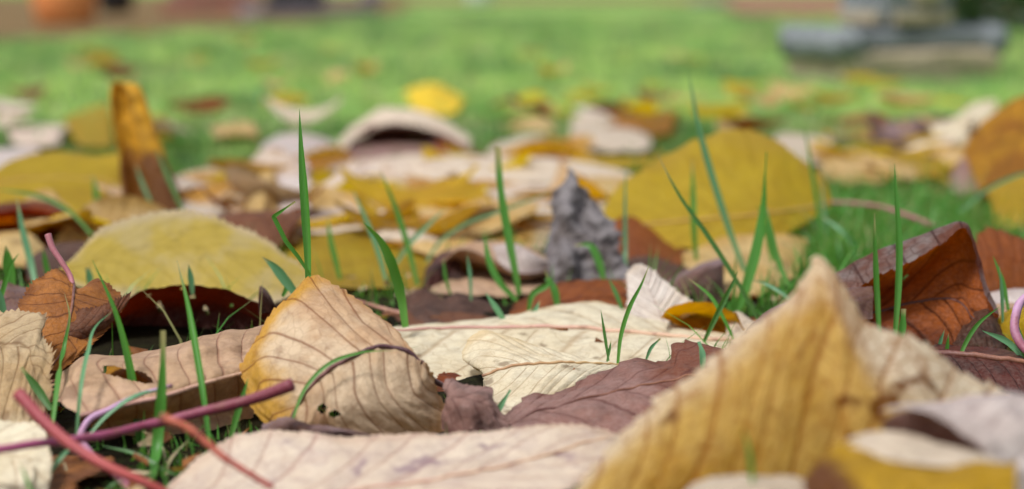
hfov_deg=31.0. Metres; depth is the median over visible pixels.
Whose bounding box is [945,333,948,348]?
grass blade
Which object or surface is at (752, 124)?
fallen leaf
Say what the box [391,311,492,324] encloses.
fallen leaf
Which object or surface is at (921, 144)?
fallen leaf
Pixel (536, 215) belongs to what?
fallen leaf
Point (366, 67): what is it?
fallen leaf
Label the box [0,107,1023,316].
lawn grass
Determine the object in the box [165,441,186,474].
grass blade
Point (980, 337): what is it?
fallen leaf
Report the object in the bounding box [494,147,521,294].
grass blade
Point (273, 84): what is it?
fallen leaf
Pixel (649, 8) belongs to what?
lawn
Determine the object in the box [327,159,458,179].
fallen leaf
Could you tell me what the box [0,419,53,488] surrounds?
fallen leaf
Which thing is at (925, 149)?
fallen leaf
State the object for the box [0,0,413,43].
path
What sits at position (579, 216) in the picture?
fallen leaf
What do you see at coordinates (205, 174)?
fallen leaf
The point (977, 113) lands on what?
fallen leaf
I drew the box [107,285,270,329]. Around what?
fallen leaf
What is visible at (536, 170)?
fallen leaf
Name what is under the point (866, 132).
fallen leaf
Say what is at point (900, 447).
fallen leaf
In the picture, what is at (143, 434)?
grass blade
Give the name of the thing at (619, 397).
fallen leaf
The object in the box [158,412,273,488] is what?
leaf stalk
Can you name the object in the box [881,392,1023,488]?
fallen leaf
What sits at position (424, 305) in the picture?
fallen leaf
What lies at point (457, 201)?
fallen leaf
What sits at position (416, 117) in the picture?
fallen leaf
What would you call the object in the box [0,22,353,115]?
grass tufts
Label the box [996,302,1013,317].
fallen leaf
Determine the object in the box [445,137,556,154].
fallen leaf
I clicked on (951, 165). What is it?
fallen leaf
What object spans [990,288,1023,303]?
fallen leaf
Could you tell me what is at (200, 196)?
fallen leaf
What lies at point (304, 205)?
grass blade
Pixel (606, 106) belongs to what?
fallen leaf
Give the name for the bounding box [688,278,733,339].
grass blade
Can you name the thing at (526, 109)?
fallen leaf
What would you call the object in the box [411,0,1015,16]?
patio
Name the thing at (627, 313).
grass blade
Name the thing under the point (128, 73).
fallen leaf
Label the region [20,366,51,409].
grass blade
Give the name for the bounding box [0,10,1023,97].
grass tufts
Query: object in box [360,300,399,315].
leaf stalk
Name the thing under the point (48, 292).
fallen leaf
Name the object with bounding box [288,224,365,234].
fallen leaf
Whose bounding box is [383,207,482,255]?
fallen leaf
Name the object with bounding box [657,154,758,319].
grass blade
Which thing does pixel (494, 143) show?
fallen leaf
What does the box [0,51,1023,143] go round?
lawn grass
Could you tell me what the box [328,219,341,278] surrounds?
grass blade
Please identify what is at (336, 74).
fallen leaf
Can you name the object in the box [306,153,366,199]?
fallen leaf
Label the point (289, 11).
stone kerb
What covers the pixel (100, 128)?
fallen leaf
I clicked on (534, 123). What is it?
fallen leaf
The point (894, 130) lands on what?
fallen leaf
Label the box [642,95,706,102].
fallen leaf
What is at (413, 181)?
fallen leaf
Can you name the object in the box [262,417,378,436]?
fallen leaf
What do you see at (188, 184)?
fallen leaf
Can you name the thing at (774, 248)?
grass blade
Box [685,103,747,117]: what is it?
fallen leaf
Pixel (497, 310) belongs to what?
grass blade
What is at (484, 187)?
fallen leaf
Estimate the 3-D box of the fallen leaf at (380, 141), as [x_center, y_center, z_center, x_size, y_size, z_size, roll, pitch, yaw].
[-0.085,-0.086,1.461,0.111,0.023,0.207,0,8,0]
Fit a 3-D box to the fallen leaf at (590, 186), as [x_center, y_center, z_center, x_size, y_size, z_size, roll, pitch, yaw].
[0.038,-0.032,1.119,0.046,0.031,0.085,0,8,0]
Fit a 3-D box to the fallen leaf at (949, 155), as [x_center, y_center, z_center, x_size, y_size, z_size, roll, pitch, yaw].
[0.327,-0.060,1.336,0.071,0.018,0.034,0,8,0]
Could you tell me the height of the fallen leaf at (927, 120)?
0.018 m
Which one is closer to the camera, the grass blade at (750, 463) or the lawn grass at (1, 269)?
the grass blade at (750, 463)
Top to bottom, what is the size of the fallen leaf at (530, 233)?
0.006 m
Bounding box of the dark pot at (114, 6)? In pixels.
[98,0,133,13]
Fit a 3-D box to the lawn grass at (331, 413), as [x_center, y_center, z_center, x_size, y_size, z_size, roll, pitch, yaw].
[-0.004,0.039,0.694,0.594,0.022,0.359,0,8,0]
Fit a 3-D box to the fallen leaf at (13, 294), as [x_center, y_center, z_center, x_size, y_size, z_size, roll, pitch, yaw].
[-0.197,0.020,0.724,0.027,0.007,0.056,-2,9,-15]
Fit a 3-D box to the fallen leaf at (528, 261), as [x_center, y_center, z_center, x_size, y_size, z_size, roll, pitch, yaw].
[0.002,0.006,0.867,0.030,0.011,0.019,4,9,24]
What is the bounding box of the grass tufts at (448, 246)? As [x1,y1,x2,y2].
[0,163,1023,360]
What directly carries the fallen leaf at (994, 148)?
on the fallen leaf at (1013, 200)
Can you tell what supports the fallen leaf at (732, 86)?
on the lawn at (649, 8)
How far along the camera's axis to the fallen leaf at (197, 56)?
3.04 m
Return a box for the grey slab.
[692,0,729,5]
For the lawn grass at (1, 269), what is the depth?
0.93 m
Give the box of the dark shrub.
[951,0,1023,31]
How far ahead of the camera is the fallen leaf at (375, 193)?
1.08 m
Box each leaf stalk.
[0,378,295,452]
[77,383,172,488]
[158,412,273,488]
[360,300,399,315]
[1010,294,1023,352]
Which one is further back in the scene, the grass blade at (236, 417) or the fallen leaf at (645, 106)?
the fallen leaf at (645, 106)
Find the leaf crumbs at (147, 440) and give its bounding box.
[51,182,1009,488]
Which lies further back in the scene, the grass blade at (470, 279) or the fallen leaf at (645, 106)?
the fallen leaf at (645, 106)
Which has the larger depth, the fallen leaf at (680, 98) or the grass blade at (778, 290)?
the fallen leaf at (680, 98)
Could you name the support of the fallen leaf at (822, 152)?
on the fallen leaf at (847, 163)
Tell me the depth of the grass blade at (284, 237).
0.64 m
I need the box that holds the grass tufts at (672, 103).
[0,24,1023,127]
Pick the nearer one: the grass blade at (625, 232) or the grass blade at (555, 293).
the grass blade at (555, 293)
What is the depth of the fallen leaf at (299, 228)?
0.99 m
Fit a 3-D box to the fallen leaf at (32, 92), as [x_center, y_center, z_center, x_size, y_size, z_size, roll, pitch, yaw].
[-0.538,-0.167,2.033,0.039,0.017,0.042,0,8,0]
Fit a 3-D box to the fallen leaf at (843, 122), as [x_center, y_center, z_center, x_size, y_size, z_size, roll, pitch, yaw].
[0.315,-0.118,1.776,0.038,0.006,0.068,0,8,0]
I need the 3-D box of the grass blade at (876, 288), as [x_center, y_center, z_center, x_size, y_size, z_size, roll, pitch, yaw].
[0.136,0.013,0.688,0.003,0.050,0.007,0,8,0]
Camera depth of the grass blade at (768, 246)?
0.88 m
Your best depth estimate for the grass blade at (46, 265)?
0.81 m
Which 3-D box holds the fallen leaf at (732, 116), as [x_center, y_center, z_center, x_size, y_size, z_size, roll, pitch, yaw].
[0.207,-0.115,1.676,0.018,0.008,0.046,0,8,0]
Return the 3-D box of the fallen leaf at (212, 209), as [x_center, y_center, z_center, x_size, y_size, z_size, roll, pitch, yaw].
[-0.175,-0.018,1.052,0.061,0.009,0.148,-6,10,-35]
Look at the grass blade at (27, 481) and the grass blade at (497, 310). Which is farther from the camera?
the grass blade at (497, 310)
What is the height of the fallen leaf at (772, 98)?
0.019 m
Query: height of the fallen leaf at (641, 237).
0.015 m
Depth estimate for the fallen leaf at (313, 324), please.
0.59 m
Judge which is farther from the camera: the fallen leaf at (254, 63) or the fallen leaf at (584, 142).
the fallen leaf at (254, 63)
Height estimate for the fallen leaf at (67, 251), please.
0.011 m
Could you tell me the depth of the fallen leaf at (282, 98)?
1.88 m
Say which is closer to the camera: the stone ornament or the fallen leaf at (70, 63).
the stone ornament
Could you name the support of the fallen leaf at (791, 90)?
on the lawn at (649, 8)
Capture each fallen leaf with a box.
[0,100,37,113]
[0,112,32,126]
[0,147,39,166]
[0,151,121,212]
[0,200,83,247]
[0,231,42,267]
[0,281,25,310]
[0,308,56,422]
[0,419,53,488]
[5,84,46,100]
[5,124,67,146]
[13,388,618,488]
[14,189,97,231]
[16,233,121,370]
[25,241,86,280]
[26,213,110,232]
[49,455,115,488]
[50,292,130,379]
[54,195,166,243]
[58,325,263,435]
[59,209,304,309]
[63,60,98,68]
[63,104,112,146]
[73,49,114,56]
[83,55,116,63]
[96,183,235,204]
[98,67,135,78]
[99,62,127,70]
[106,365,153,383]
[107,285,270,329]
[110,82,182,210]
[151,113,170,138]
[153,120,191,134]
[167,96,230,114]
[174,176,232,193]
[178,167,244,210]
[178,188,245,209]
[182,200,242,216]
[188,54,209,57]
[199,186,324,212]
[207,158,289,175]
[209,173,224,179]
[210,213,352,228]
[211,122,257,138]
[218,210,300,246]
[224,147,298,178]
[225,158,354,198]
[239,275,444,434]
[244,170,298,242]
[247,57,279,68]
[258,286,276,313]
[261,134,319,171]
[262,92,307,104]
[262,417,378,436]
[263,75,291,88]
[266,97,343,122]
[277,175,355,231]
[278,223,435,288]
[280,224,302,245]
[283,133,338,148]
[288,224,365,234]
[294,146,347,157]
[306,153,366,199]
[308,184,414,222]
[309,170,357,192]
[325,70,348,82]
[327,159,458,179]
[332,195,492,233]
[338,121,472,158]
[339,108,470,147]
[339,165,479,208]
[345,203,384,211]
[354,62,377,72]
[357,196,419,220]
[359,159,407,202]
[364,153,630,183]
[372,179,491,190]
[373,227,438,242]
[381,164,458,180]
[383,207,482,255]
[386,240,403,244]
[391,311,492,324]
[394,301,733,379]
[403,213,437,220]
[404,83,464,115]
[404,174,435,188]
[406,288,493,325]
[407,178,493,210]
[421,145,531,169]
[423,251,462,289]
[428,198,497,204]
[431,241,548,296]
[434,137,462,154]
[434,227,539,240]
[436,372,460,391]
[441,378,509,433]
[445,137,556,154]
[456,199,538,238]
[462,330,618,414]
[471,152,569,159]
[472,179,544,189]
[485,189,552,224]
[486,221,550,248]
[487,135,598,159]
[489,94,523,108]
[490,136,560,144]
[492,243,549,272]
[495,184,551,203]
[500,92,544,105]
[501,139,590,155]
[503,117,555,131]
[505,339,721,433]
[508,190,552,198]
[509,106,562,113]
[509,279,627,314]
[520,49,538,53]
[520,101,552,118]
[525,213,553,219]
[539,62,566,75]
[539,99,569,116]
[543,168,630,283]
[546,160,608,205]
[556,134,595,150]
[563,91,598,103]
[567,150,663,168]
[570,118,651,151]
[571,115,600,123]
[573,105,641,118]
[575,255,1009,488]
[582,84,608,91]
[586,174,633,194]
[587,101,634,113]
[591,197,607,210]
[603,128,935,249]
[604,123,646,130]
[610,110,678,135]
[613,216,686,265]
[619,97,656,112]
[625,263,695,322]
[627,255,688,281]
[635,88,675,102]
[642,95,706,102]
[661,301,745,333]
[668,258,723,295]
[681,233,806,296]
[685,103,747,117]
[687,474,804,488]
[692,267,724,303]
[716,119,744,130]
[719,115,788,130]
[723,80,764,97]
[726,311,752,337]
[728,113,749,117]
[737,87,785,107]
[752,286,873,323]
[769,80,817,99]
[773,133,832,164]
[787,99,829,108]
[803,441,1015,488]
[809,144,897,160]
[811,90,861,103]
[813,140,882,158]
[818,118,850,125]
[820,149,890,184]
[822,126,883,139]
[830,164,890,182]
[836,221,998,345]
[840,73,877,80]
[842,113,887,123]
[843,142,895,155]
[843,431,998,467]
[862,154,928,179]
[864,80,902,86]
[868,109,954,150]
[876,92,937,106]
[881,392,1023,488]
[882,119,924,138]
[882,409,984,454]
[889,144,951,159]
[889,151,945,176]
[894,134,943,146]
[898,118,966,131]
[905,138,957,148]
[907,141,938,157]
[913,169,949,183]
[919,114,937,125]
[930,99,995,145]
[931,344,1023,393]
[932,147,964,163]
[933,98,970,106]
[939,132,973,136]
[940,162,956,169]
[949,157,979,195]
[952,309,1007,348]
[963,95,1023,199]
[976,227,1023,291]
[989,175,1023,230]
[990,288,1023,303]
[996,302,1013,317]
[998,306,1023,343]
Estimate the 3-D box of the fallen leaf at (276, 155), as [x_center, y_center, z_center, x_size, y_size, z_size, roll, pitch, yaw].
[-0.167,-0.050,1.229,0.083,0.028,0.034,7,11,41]
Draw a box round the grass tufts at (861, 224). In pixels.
[716,159,1023,305]
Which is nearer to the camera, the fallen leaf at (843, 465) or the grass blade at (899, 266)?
the fallen leaf at (843, 465)
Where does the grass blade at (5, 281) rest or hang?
on the fallen leaf at (13, 294)
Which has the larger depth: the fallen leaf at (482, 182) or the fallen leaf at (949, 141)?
the fallen leaf at (949, 141)
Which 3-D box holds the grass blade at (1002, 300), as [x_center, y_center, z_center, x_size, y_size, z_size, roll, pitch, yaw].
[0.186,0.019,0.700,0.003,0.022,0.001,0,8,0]
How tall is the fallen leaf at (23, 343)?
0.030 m
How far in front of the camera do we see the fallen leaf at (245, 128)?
1.61 m
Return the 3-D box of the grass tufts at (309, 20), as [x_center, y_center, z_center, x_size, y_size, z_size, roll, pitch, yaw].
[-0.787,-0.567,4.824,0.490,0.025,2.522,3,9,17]
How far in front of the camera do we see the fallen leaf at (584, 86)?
2.15 m
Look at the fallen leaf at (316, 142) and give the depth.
1.50 m
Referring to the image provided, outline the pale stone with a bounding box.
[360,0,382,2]
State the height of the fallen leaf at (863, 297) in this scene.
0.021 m
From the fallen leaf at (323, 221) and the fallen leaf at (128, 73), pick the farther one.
the fallen leaf at (128, 73)
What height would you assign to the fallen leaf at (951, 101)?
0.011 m
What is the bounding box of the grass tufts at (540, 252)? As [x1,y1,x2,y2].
[104,200,991,488]
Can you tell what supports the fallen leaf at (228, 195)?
on the fallen leaf at (205, 174)
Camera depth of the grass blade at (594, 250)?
0.83 m
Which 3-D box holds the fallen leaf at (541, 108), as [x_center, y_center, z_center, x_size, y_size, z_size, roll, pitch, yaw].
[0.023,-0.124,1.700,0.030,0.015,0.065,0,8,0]
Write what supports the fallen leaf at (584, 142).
on the fallen leaf at (614, 162)
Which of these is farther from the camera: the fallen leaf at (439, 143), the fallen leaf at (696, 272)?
the fallen leaf at (439, 143)
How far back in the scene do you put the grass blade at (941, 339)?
0.67 m
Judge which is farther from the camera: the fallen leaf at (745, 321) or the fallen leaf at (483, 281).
the fallen leaf at (483, 281)
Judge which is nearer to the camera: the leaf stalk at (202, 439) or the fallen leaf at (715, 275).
the leaf stalk at (202, 439)
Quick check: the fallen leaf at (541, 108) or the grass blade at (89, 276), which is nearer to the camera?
the grass blade at (89, 276)
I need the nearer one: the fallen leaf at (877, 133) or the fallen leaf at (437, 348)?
the fallen leaf at (437, 348)
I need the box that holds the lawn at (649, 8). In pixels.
[12,0,998,124]
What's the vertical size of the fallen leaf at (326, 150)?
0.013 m
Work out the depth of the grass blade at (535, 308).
0.76 m
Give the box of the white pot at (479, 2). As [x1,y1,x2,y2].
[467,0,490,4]
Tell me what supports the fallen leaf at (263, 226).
on the fallen leaf at (260, 199)
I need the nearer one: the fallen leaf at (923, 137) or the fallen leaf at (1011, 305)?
the fallen leaf at (1011, 305)
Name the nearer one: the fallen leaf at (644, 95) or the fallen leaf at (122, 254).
the fallen leaf at (122, 254)
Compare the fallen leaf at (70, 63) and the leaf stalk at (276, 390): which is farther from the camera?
the fallen leaf at (70, 63)
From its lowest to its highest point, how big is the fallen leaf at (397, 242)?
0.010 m
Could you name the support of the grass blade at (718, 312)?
on the fallen leaf at (437, 348)
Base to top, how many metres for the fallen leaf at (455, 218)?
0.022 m
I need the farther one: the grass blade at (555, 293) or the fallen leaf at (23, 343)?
the grass blade at (555, 293)
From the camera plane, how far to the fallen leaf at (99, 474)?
0.55 m
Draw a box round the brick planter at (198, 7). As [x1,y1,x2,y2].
[160,0,254,14]
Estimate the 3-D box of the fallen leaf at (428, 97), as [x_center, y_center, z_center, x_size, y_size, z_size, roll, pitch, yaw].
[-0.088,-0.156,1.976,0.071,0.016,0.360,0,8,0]
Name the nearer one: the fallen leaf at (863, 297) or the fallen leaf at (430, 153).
the fallen leaf at (863, 297)
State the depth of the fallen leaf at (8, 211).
0.99 m
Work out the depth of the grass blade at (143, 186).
0.99 m
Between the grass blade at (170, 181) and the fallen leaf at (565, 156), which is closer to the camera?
the grass blade at (170, 181)
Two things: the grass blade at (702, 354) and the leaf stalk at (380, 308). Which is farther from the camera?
the leaf stalk at (380, 308)
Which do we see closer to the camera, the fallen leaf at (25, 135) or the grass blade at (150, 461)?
the grass blade at (150, 461)
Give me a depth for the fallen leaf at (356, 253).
0.93 m
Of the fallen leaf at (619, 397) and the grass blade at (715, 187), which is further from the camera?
the grass blade at (715, 187)
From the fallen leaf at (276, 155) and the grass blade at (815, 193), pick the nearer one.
the grass blade at (815, 193)
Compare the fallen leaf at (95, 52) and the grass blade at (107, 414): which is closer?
the grass blade at (107, 414)
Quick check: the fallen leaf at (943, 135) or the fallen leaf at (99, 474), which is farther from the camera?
the fallen leaf at (943, 135)
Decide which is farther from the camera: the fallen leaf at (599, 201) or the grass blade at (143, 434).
the fallen leaf at (599, 201)
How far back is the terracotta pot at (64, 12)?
5.42 m
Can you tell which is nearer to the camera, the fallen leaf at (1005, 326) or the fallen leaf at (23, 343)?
the fallen leaf at (23, 343)
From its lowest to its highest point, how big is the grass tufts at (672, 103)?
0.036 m
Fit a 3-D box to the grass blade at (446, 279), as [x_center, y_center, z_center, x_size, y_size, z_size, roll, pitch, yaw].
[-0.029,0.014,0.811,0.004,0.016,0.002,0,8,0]
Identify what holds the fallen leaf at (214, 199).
on the fallen leaf at (212, 209)
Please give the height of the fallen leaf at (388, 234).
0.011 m
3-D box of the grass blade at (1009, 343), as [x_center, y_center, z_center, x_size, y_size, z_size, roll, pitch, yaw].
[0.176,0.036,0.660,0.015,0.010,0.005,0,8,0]
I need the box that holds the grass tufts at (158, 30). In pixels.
[0,17,346,41]
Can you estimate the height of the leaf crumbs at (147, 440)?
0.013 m
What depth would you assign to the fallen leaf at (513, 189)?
1.15 m
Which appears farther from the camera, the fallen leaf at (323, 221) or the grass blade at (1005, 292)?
the fallen leaf at (323, 221)
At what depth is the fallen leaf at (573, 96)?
1.94 m
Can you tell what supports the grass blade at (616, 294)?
on the fallen leaf at (437, 348)
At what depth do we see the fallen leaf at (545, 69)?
2.43 m
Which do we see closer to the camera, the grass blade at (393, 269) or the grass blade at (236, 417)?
the grass blade at (236, 417)
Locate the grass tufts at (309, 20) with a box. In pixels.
[0,16,375,44]
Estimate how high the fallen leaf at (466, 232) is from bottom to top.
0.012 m
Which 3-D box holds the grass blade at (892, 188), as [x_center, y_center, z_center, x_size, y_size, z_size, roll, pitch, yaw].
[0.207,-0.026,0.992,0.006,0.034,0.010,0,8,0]
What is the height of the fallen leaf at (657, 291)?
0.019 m
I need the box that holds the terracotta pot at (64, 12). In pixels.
[32,0,96,24]
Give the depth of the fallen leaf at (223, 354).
0.60 m
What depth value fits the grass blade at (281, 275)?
0.71 m
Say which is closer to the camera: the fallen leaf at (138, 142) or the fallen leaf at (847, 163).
the fallen leaf at (138, 142)
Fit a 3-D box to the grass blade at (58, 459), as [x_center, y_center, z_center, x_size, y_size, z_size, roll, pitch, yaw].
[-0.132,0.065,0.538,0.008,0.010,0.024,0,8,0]
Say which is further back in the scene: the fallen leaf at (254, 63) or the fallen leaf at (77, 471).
the fallen leaf at (254, 63)
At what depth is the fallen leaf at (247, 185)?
1.09 m
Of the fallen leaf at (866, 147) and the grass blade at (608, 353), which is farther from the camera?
the fallen leaf at (866, 147)
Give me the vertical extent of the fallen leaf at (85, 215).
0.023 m
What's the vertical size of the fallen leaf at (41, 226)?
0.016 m
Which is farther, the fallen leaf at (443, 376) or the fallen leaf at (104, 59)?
the fallen leaf at (104, 59)
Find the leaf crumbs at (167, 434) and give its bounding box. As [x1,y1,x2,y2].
[27,184,1009,488]
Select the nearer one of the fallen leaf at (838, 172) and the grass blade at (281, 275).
the grass blade at (281, 275)
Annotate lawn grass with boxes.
[0,11,1023,69]
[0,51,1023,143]
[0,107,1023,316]
[0,176,1021,314]
[22,272,1009,488]
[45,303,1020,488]
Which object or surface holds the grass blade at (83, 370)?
on the fallen leaf at (77, 471)
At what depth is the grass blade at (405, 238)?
0.86 m
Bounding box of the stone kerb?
[237,5,379,17]
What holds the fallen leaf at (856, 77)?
on the lawn at (649, 8)
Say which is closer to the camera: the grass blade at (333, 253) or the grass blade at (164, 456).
the grass blade at (164, 456)
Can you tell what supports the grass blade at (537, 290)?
on the fallen leaf at (599, 290)
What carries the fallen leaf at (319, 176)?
on the fallen leaf at (289, 181)
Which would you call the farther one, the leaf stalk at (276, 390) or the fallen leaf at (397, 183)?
the fallen leaf at (397, 183)
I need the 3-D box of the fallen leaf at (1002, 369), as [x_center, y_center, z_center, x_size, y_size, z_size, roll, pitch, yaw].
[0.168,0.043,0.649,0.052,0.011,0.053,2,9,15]
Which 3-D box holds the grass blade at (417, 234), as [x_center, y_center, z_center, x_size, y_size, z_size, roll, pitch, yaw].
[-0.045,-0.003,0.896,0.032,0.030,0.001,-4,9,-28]
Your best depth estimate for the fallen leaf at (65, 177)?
1.12 m
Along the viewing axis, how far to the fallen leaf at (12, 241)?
0.91 m
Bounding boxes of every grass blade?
[0,189,92,235]
[0,255,17,296]
[0,290,5,312]
[2,246,15,284]
[16,196,36,279]
[19,462,31,488]
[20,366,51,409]
[43,248,49,272]
[51,296,70,422]
[51,449,69,474]
[75,313,109,434]
[85,267,92,283]
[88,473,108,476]
[89,387,170,432]
[92,174,99,200]
[93,262,141,443]
[104,446,177,475]
[135,164,151,201]
[140,414,145,450]
[149,330,165,480]
[156,148,182,209]
[162,447,166,464]
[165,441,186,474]
[177,261,210,440]
[188,264,193,294]
[228,380,247,437]
[262,257,295,293]
[272,201,310,274]
[281,287,287,296]
[292,350,394,417]
[299,109,310,277]
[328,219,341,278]
[353,191,386,286]
[363,222,408,327]
[381,173,418,284]
[396,206,448,263]
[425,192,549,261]
[443,259,450,294]
[467,255,471,300]
[484,234,517,301]
[485,292,505,318]
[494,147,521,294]
[498,389,510,410]
[527,271,550,310]
[531,301,539,311]
[545,279,559,304]
[574,242,605,278]
[601,312,609,360]
[606,342,610,361]
[608,278,623,309]
[616,266,648,362]
[623,170,626,264]
[645,338,660,358]
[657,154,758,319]
[688,72,745,271]
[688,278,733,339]
[690,160,697,259]
[697,341,705,367]
[703,272,737,341]
[733,152,766,311]
[744,431,753,482]
[753,280,788,298]
[758,206,773,261]
[766,205,789,286]
[804,126,823,248]
[821,177,827,236]
[822,217,855,245]
[873,213,880,328]
[891,164,902,226]
[893,163,902,332]
[898,309,905,335]
[938,330,944,343]
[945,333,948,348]
[958,172,1023,212]
[960,307,998,350]
[982,330,1021,355]
[993,257,1009,310]
[999,266,1003,322]
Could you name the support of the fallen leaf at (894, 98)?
on the lawn at (649, 8)
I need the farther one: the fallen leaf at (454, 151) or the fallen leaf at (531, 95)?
the fallen leaf at (531, 95)
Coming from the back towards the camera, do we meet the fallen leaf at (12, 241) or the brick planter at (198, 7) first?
the brick planter at (198, 7)
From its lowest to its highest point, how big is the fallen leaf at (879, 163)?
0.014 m
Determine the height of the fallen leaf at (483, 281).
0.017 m
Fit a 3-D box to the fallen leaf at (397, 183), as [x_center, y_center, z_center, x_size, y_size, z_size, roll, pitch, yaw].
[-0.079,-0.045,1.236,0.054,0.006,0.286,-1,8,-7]
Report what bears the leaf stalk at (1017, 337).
on the fallen leaf at (1002, 369)
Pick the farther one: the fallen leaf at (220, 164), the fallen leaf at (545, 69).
the fallen leaf at (545, 69)
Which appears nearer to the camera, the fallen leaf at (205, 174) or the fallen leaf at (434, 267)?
the fallen leaf at (434, 267)
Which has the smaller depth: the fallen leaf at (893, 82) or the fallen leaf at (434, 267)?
the fallen leaf at (434, 267)
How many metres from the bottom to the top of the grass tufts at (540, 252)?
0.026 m
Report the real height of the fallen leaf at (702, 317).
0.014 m
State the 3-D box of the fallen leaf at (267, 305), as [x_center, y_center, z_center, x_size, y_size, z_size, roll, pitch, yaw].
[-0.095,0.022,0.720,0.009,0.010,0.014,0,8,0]
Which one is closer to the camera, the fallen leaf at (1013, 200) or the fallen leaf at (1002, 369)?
the fallen leaf at (1002, 369)
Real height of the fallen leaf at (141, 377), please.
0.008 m
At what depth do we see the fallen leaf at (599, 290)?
0.80 m
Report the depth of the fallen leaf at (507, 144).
1.48 m
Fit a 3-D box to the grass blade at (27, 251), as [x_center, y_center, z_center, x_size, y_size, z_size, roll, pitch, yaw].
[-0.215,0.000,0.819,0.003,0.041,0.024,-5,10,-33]
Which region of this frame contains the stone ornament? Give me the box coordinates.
[778,0,1009,88]
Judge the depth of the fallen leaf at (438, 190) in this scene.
1.08 m
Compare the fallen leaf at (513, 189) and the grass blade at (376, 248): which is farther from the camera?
the fallen leaf at (513, 189)
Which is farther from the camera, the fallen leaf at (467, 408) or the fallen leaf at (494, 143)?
the fallen leaf at (494, 143)
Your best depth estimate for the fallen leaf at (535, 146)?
1.37 m
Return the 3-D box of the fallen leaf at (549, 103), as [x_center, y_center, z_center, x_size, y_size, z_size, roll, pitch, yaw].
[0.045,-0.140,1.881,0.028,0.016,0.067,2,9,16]
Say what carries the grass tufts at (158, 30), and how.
on the lawn at (649, 8)

